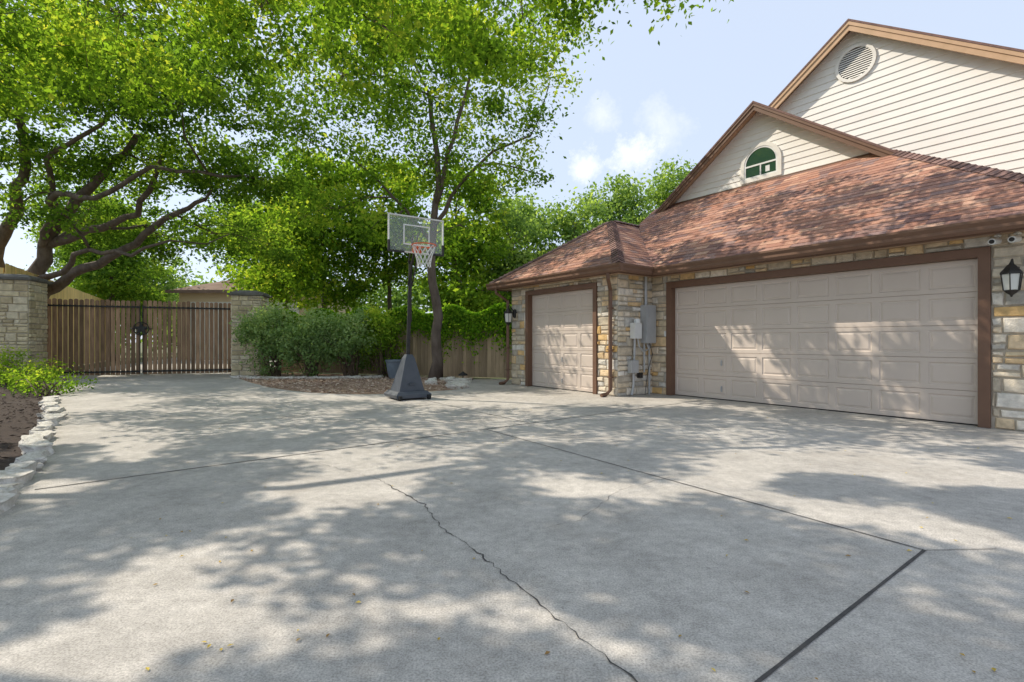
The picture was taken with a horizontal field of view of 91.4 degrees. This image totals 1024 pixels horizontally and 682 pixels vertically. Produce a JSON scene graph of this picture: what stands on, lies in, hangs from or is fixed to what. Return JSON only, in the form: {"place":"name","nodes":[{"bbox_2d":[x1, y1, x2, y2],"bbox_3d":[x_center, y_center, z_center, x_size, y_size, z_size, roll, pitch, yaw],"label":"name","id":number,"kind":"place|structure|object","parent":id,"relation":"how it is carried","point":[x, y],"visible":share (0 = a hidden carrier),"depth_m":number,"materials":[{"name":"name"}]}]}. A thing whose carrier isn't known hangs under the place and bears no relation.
{"place":"outdoors","nodes":[
{"label":"outdoors","id":0,"kind":"place"},
{"bbox_2d":[0,382,49,469],"bbox_3d":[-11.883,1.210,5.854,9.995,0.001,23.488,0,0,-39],"label":"mulch bed ground","id":1,"kind":"structure","parent":0,"point":[6,430],"depth_m":7.61,"materials":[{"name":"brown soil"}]},
{"bbox_2d":[0,493,18,513],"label":"edging rock","id":2,"kind":"object","parent":1,"relation":"on","point":[7,501],"visible":0.84,"depth_m":3.57,"materials":[{"name":"grey stone"}]},
{"bbox_2d":[0,487,20,493],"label":"edging rock","id":3,"kind":"object","parent":1,"relation":"on","point":[12,490],"visible":0.4,"depth_m":3.84,"materials":[{"name":"grey stone"}]},
{"bbox_2d":[0,481,23,488],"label":"edging rock","id":4,"kind":"object","parent":1,"relation":"on","point":[18,484],"visible":0.52,"depth_m":4.03,"materials":[{"name":"grey stone"}]},
{"bbox_2d":[5,461,37,470],"bbox_3d":[-4.366,1.167,4.430,0.168,0.129,0.297,-4,6,-21],"label":"edging rock","id":5,"kind":"object","parent":1,"relation":"on","point":[31,465],"visible":0.34,"depth_m":4.48,"materials":[{"name":"beige stone"}]},
{"bbox_2d":[0,274,52,374],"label":"stone pillar","id":6,"kind":"structure","parent":1,"relation":"on","point":[23,313],"depth_m":14.90,"materials":[{"name":"stone"}]},
{"bbox_2d":[9,460,43,470],"bbox_3d":[-4.514,1.173,4.635,0.282,0.096,0.225,-2,-1,39],"label":"edging rock","id":7,"kind":"object","parent":1,"relation":"on","point":[39,466],"visible":0.18,"depth_m":4.62,"materials":[{"name":"beige stone"}]},
{"bbox_2d":[14,454,46,463],"bbox_3d":[-4.706,1.175,4.892,0.424,0.097,0.222,-5,0,40],"label":"edging rock","id":8,"kind":"object","parent":1,"relation":"on","point":[38,458],"visible":0.66,"depth_m":4.83,"materials":[{"name":"beige stone"}]},
{"bbox_2d":[20,450,50,456],"bbox_3d":[-4.880,1.179,5.105,0.198,0.083,0.257,-6,2,-27],"label":"edging rock","id":9,"kind":"object","parent":1,"relation":"on","point":[45,453],"visible":0.52,"depth_m":5.13,"materials":[{"name":"beige stone"}]},
{"bbox_2d":[19,441,54,454],"bbox_3d":[-5.094,1.167,5.371,0.470,0.126,0.240,-1,-1,36],"label":"edging rock","id":10,"kind":"object","parent":1,"relation":"on","point":[28,447],"visible":0.66,"depth_m":5.30,"materials":[{"name":"beige stone"}]},
{"bbox_2d":[0,342,79,386],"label":"ground cover plant","id":11,"kind":"object","parent":1,"relation":"on","point":[13,363],"visible":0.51,"depth_m":13.90,"materials":[{"name":"green plant"}]},
{"bbox_2d":[29,428,51,431],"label":"edging rock","id":12,"kind":"object","parent":1,"relation":"on","point":[37,429],"visible":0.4,"depth_m":6.35,"materials":[{"name":"beige stone"}]},
{"bbox_2d":[33,424,52,429],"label":"edging rock","id":13,"kind":"object","parent":1,"relation":"on","point":[41,426],"visible":0.58,"depth_m":6.63,"materials":[{"name":"beige stone"}]},
{"bbox_2d":[29,430,56,437],"bbox_3d":[-5.856,1.173,6.240,0.447,0.107,0.166,1,0,33],"label":"edging rock","id":14,"kind":"object","parent":1,"relation":"on","point":[34,431],"visible":0.35,"depth_m":6.24,"materials":[{"name":"beige stone"}]},
{"bbox_2d":[36,421,54,427],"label":"edging rock","id":15,"kind":"object","parent":1,"relation":"on","point":[46,422],"visible":0.5,"depth_m":6.85,"materials":[{"name":"beige stone"}]},
{"bbox_2d":[37,418,58,425],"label":"edging rock","id":16,"kind":"object","parent":1,"relation":"on","point":[54,421],"visible":0.52,"depth_m":7.09,"materials":[{"name":"beige stone"}]},
{"bbox_2d":[0,361,96,396],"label":"ground cover plant","id":17,"kind":"object","parent":1,"relation":"on","point":[26,384],"visible":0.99,"depth_m":11.37,"materials":[{"name":"green plant"}]},
{"bbox_2d":[38,398,60,404],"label":"edging rock","id":18,"kind":"object","parent":1,"relation":"on","point":[50,400],"visible":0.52,"depth_m":9.46,"materials":[{"name":"beige stone"}]},
{"bbox_2d":[41,403,59,409],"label":"edging rock","id":19,"kind":"object","parent":1,"relation":"on","point":[45,405],"visible":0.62,"depth_m":8.79,"materials":[{"name":"beige stone"}]},
{"bbox_2d":[45,409,58,412],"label":"edging rock","id":20,"kind":"object","parent":1,"relation":"on","point":[51,410],"visible":0.59,"depth_m":8.15,"materials":[{"name":"beige stone"}]},
{"bbox_2d":[43,407,65,412],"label":"edging rock","id":21,"kind":"object","parent":1,"relation":"on","point":[60,409],"visible":0.57,"depth_m":8.49,"materials":[{"name":"beige stone"}]},
{"bbox_2d":[0,0,733,152],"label":"oak tree","id":22,"kind":"object","parent":1,"relation":"on","point":[475,52],"visible":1,"depth_m":9.41,"materials":[{"name":"green plant"}]},
{"bbox_2d":[68,343,511,379],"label":"ground","id":23,"kind":"structure","parent":0,"point":[268,369],"depth_m":27.33,"materials":[{"name":"grey concrete"}]},
{"bbox_2d":[0,263,105,367],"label":"cedar fence","id":24,"kind":"object","parent":23,"relation":"on","point":[67,293],"visible":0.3,"depth_m":22.97,"materials":[{"name":"brown wood"}]},
{"bbox_2d":[31,180,181,361],"bbox_3d":[-24.043,-3.994,30.717,6.811,10.477,7.568,0,0,0],"label":"background tree","id":25,"kind":"object","parent":23,"relation":"on","point":[110,281],"visible":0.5,"depth_m":29.40,"materials":[{"name":"green plant"}]},
{"bbox_2d":[20,216,196,349],"bbox_3d":[-28.235,-4.004,36.506,10.045,10.452,9.968,0,0,24],"label":"background tree","id":26,"kind":"object","parent":23,"relation":"on","point":[171,285],"visible":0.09,"depth_m":37.06,"materials":[{"name":"green plant"}]},
{"bbox_2d":[0,0,317,367],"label":"oak tree","id":27,"kind":"object","parent":23,"relation":"on","point":[59,224],"visible":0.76,"depth_m":17.97,"materials":[{"name":"green plant"}]},
{"bbox_2d":[183,196,268,282],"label":"background tree","id":28,"kind":"object","parent":23,"relation":"on","point":[218,212],"visible":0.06,"depth_m":31.08,"materials":[{"name":"green plant"}]},
{"bbox_2d":[24,264,495,353],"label":"distant woods","id":29,"kind":"object","parent":23,"relation":"on","point":[399,299],"visible":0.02,"depth_m":44.92,"materials":[{"name":"green plant"}]},
{"bbox_2d":[204,168,342,313],"bbox_3d":[-12.611,-4.265,27.002,7.626,10.994,9.713,0,0,0],"label":"background tree","id":30,"kind":"object","parent":23,"relation":"on","point":[251,279],"visible":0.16,"depth_m":24.89,"materials":[{"name":"green plant"}]},
{"bbox_2d":[257,133,400,314],"bbox_3d":[-9.432,-4.404,24.968,6.904,11.272,6.654,0,0,-43],"label":"background tree","id":31,"kind":"object","parent":23,"relation":"on","point":[354,287],"visible":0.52,"depth_m":23.68,"materials":[{"name":"green plant"}]},
{"bbox_2d":[324,154,442,309],"bbox_3d":[-6.267,-4.420,25.082,7.459,11.276,6.636,0,0,0],"label":"background tree","id":32,"kind":"object","parent":23,"relation":"on","point":[398,263],"visible":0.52,"depth_m":24.36,"materials":[{"name":"green plant"}]},
{"bbox_2d":[281,313,511,377],"bbox_3d":[-3.674,0.120,17.370,11.330,2.159,0.161,0,0,21],"label":"wooden fence","id":33,"kind":"object","parent":23,"relation":"on","point":[421,353],"visible":0.18,"depth_m":16.61,"materials":[{"name":"brown wood"}]},
{"bbox_2d":[277,302,511,363],"bbox_3d":[-4.121,-0.240,17.319,10.649,2.019,0.428,0,0,21],"label":"ivy vine","id":34,"kind":"object","parent":33,"relation":"on","point":[462,318],"visible":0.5,"depth_m":16.34,"materials":[{"name":"green plant"}]},
{"bbox_2d":[401,154,525,311],"bbox_3d":[-2.078,-3.445,23.141,5.641,9.398,7.844,0,0,0],"label":"background tree","id":35,"kind":"object","parent":23,"relation":"on","point":[466,293],"visible":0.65,"depth_m":22.35,"materials":[{"name":"green plant"}]},
{"bbox_2d":[469,191,558,306],"bbox_3d":[-0.083,-3.018,24.801,5.756,8.496,5.669,0,0,0],"label":"background tree","id":36,"kind":"object","parent":23,"relation":"on","point":[522,257],"visible":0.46,"depth_m":24.26,"materials":[{"name":"green plant"}]},
{"bbox_2d":[473,187,579,355],"bbox_3d":[0.787,-3.561,28.390,8.444,9.561,6.836,0,0,0],"label":"background tree","id":37,"kind":"object","parent":23,"relation":"on","point":[524,205],"visible":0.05,"depth_m":27.27,"materials":[{"name":"green plant"}]},
{"bbox_2d":[519,187,623,257],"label":"background tree","id":38,"kind":"object","parent":23,"relation":"on","point":[571,226],"visible":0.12,"depth_m":26.21,"materials":[{"name":"green plant"}]},
{"bbox_2d":[567,170,659,231],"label":"background tree","id":39,"kind":"object","parent":23,"relation":"on","point":[629,199],"visible":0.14,"depth_m":30.55,"materials":[{"name":"green plant"}]},
{"bbox_2d":[638,155,697,212],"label":"background tree","id":40,"kind":"object","parent":23,"relation":"on","point":[664,184],"visible":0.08,"depth_m":31.86,"materials":[{"name":"green plant"}]},
{"bbox_2d":[239,373,473,393],"bbox_3d":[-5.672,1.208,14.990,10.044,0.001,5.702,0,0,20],"label":"garden bed ground","id":41,"kind":"structure","parent":0,"point":[342,390],"depth_m":13.57,"materials":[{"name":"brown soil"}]},
{"bbox_2d":[227,290,272,375],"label":"stone pillar","id":42,"kind":"structure","parent":41,"relation":"on","point":[242,300],"depth_m":17.26,"materials":[{"name":"stone"}]},
{"bbox_2d":[47,298,231,375],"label":"driveway gate","id":43,"kind":"structure","parent":42,"relation":"attached to","point":[100,306],"depth_m":17.04,"materials":[{"name":"brown wood"}]},
{"bbox_2d":[229,295,302,376],"bbox_3d":[-8.011,-0.123,16.879,2.714,2.700,2.418,0,0,40],"label":"shrub","id":44,"kind":"object","parent":41,"relation":"on","point":[266,321],"visible":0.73,"depth_m":16.51,"materials":[{"name":"green plant"}]},
{"bbox_2d":[263,304,356,376],"bbox_3d":[-6.667,-0.023,16.620,3.334,2.468,2.100,0,0,0],"label":"shrub","id":45,"kind":"object","parent":41,"relation":"on","point":[308,355],"visible":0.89,"depth_m":16.26,"materials":[{"name":"green plant"}]},
{"bbox_2d":[297,300,380,375],"bbox_3d":[-5.537,-0.059,16.756,2.924,2.539,2.187,0,0,0],"label":"shrub","id":46,"kind":"object","parent":41,"relation":"on","point":[354,332],"visible":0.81,"depth_m":16.29,"materials":[{"name":"green plant"}]},
{"bbox_2d":[345,301,410,376],"bbox_3d":[-4.445,-0.131,16.805,2.106,2.683,2.383,0,0,-37],"label":"shrub","id":47,"kind":"object","parent":41,"relation":"on","point":[387,330],"visible":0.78,"depth_m":16.49,"materials":[{"name":"green plant"}]},
{"bbox_2d":[385,359,400,378],"bbox_3d":[-3.750,0.900,16.000,0.593,0.600,0.593,0,0,0],"label":"flower pot","id":48,"kind":"object","parent":41,"relation":"on","point":[392,365],"visible":0.69,"depth_m":15.78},
{"bbox_2d":[218,0,598,378],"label":"oak tree","id":49,"kind":"object","parent":41,"relation":"on","point":[438,174],"visible":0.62,"depth_m":15.66,"materials":[{"name":"green plant"}]},
{"bbox_2d":[425,380,437,384],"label":"garden rock","id":50,"kind":"object","parent":41,"relation":"on","point":[428,382],"visible":0.77,"depth_m":13.85,"materials":[{"name":"white stone"}]},
{"bbox_2d":[445,377,455,381],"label":"garden rock","id":51,"kind":"object","parent":41,"relation":"on","point":[448,379],"visible":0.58,"depth_m":14.61,"materials":[{"name":"white stone"}]},
{"bbox_2d":[446,384,461,388],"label":"garden rock","id":52,"kind":"object","parent":41,"relation":"on","point":[454,386],"visible":0.75,"depth_m":12.64,"materials":[{"name":"grey stone"}]},
{"bbox_2d":[452,379,470,383],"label":"garden rock","id":53,"kind":"object","parent":41,"relation":"on","point":[468,380],"visible":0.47,"depth_m":14.20,"materials":[{"name":"grey stone"}]},
{"bbox_2d":[455,384,468,388],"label":"garden rock","id":54,"kind":"object","parent":41,"relation":"on","point":[465,386],"visible":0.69,"depth_m":12.74,"materials":[{"name":"grey stone"}]},
{"bbox_2d":[458,372,467,377],"bbox_3d":[-1.500,1.065,15.300,0.294,0.270,0.294,0,0,0],"label":"path light","id":55,"kind":"object","parent":41,"relation":"on","point":[462,374],"visible":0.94,"depth_m":15.21,"materials":[{"name":"black metal"}]},
{"bbox_2d":[0,358,1023,681],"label":"driveway","id":56,"kind":"structure","parent":0,"point":[640,578],"depth_m":3.01,"materials":[{"name":"concrete"}]},
{"bbox_2d":[0,469,35,483],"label":"edging rock","id":57,"kind":"object","parent":56,"relation":"on","point":[16,475],"visible":0.69,"depth_m":4.20,"materials":[{"name":"grey stone"}]},
{"bbox_2d":[18,433,47,446],"bbox_3d":[-5.499,1.167,5.752,0.445,0.123,0.239,8,2,40],"label":"edging rock","id":58,"kind":"object","parent":56,"relation":"on","point":[35,437],"visible":0.44,"depth_m":5.72,"materials":[{"name":"beige stone"}]},
{"bbox_2d":[33,431,53,440],"bbox_3d":[-5.666,1.168,6.024,0.189,0.125,0.310,1,3,-30],"label":"edging rock","id":59,"kind":"object","parent":56,"relation":"on","point":[48,436],"visible":0.36,"depth_m":6.04,"materials":[{"name":"beige stone"}]},
{"bbox_2d":[43,413,66,419],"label":"edging rock","id":60,"kind":"object","parent":56,"relation":"on","point":[60,416],"visible":0.54,"depth_m":7.63,"materials":[{"name":"beige stone"}]},
{"bbox_2d":[165,277,356,359],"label":"neighbor house","id":61,"kind":"structure","parent":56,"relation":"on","point":[213,292],"depth_m":32.00,"materials":[{"name":"beige"}]},
{"bbox_2d":[190,302,231,358],"bbox_3d":[-19.100,-0.660,31.985,3.400,3.680,0.050,0,0,0],"label":"garage door","id":62,"kind":"structure","parent":61,"relation":"in","point":[190,302],"depth_m":31.96,"materials":[{"name":"brown wood"}]},
{"bbox_2d":[269,302,298,356],"bbox_3d":[-15.000,-0.660,31.985,2.800,3.680,0.050,0,0,0],"label":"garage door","id":63,"kind":"structure","parent":61,"relation":"in","point":[293,304],"depth_m":31.96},
{"bbox_2d":[166,404,430,428],"bbox_3d":[-3.099,1.196,8.150,4.305,0.001,0.016,0,0,-39],"label":"driveway joint","id":64,"kind":"object","parent":56,"relation":"on","point":[276,418],"visible":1,"depth_m":7.67,"materials":[{"name":"grey concrete"}]},
{"bbox_2d":[35,400,700,489],"bbox_3d":[0.039,1.196,7.100,9.905,0.001,0.021,0,0,-38],"label":"driveway joint","id":65,"kind":"object","parent":56,"relation":"on","point":[324,450],"visible":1,"depth_m":5.32,"materials":[{"name":"grey concrete"}]},
{"bbox_2d":[384,213,443,400],"bbox_3d":[-1.992,-0.651,10.177,1.190,3.699,1.492,0,0,-33],"label":"basketball hoop","id":66,"kind":"object","parent":56,"relation":"on","point":[407,383],"visible":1,"depth_m":10.27,"materials":[{"name":"plastic"}]},
{"bbox_2d":[380,480,637,681],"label":"driveway crack","id":67,"kind":"object","parent":56,"relation":"on","point":[631,675],"visible":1,"depth_m":2.33,"materials":[{"name":"grey concrete"}]},
{"bbox_2d":[131,410,1011,678],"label":"fallen leaves","id":68,"kind":"object","parent":56,"relation":"on","point":[548,652],"visible":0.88,"depth_m":2.28,"materials":[{"name":"brown plant"}]},
{"bbox_2d":[540,479,658,528],"bbox_3d":[0.760,1.196,3.795,0.148,0.001,1.744,0,0,41],"label":"driveway crack","id":69,"kind":"object","parent":56,"relation":"on","point":[602,502],"visible":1,"depth_m":3.77,"materials":[{"name":"grey concrete"}]},
{"bbox_2d":[487,429,923,549],"bbox_3d":[0.996,1.196,4.837,0.012,0.001,4.800,0,0,-35],"label":"driveway joint","id":70,"kind":"object","parent":56,"relation":"on","point":[730,496],"visible":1,"depth_m":3.80,"materials":[{"name":"grey concrete"}]},
{"bbox_2d":[486,19,1023,430],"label":"house","id":71,"kind":"structure","parent":56,"relation":"on","point":[836,223],"depth_m":9.99,"materials":[{"name":"stone"}]},
{"bbox_2d":[532,289,592,392],"bbox_3d":[1.247,-0.007,12.374,0.090,2.407,2.370,0,0,-36],"label":"garage door","id":72,"kind":"structure","parent":71,"relation":"in","point":[562,322],"depth_m":12.33,"materials":[{"name":"paint"}]},
{"bbox_2d":[740,141,781,184],"bbox_3d":[6.066,-4.385,12.199,0.045,0.910,1.000,0,0,-36],"label":"window frame","id":73,"kind":"structure","parent":71,"relation":"in","point":[763,160],"depth_m":12.18,"materials":[{"name":"white plastic"}]},
{"bbox_2d":[675,258,977,425],"bbox_3d":[5.116,0.013,9.072,0.090,2.367,5.020,0,0,-36],"label":"garage door","id":74,"kind":"structure","parent":71,"relation":"in","point":[898,341],"depth_m":8.43,"materials":[{"name":"paint"}]},
{"bbox_2d":[754,549,926,681],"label":"driveway joint","id":75,"kind":"object","parent":56,"relation":"on","point":[816,634],"visible":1,"depth_m":2.12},
{"bbox_2d":[934,548,996,549],"bbox_3d":[2.577,1.196,2.873,0.433,0.001,0.006,0,0,-3],"label":"driveway joint","id":76,"kind":"object","parent":56,"relation":"on","point":[954,549],"visible":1,"depth_m":2.87,"materials":[{"name":"grey concrete"}]},
{"bbox_2d":[0,0,1023,342],"label":"sky","id":77,"kind":"structure","parent":0,"point":[673,98],"materials":[{"name":"blue"}]}
]}

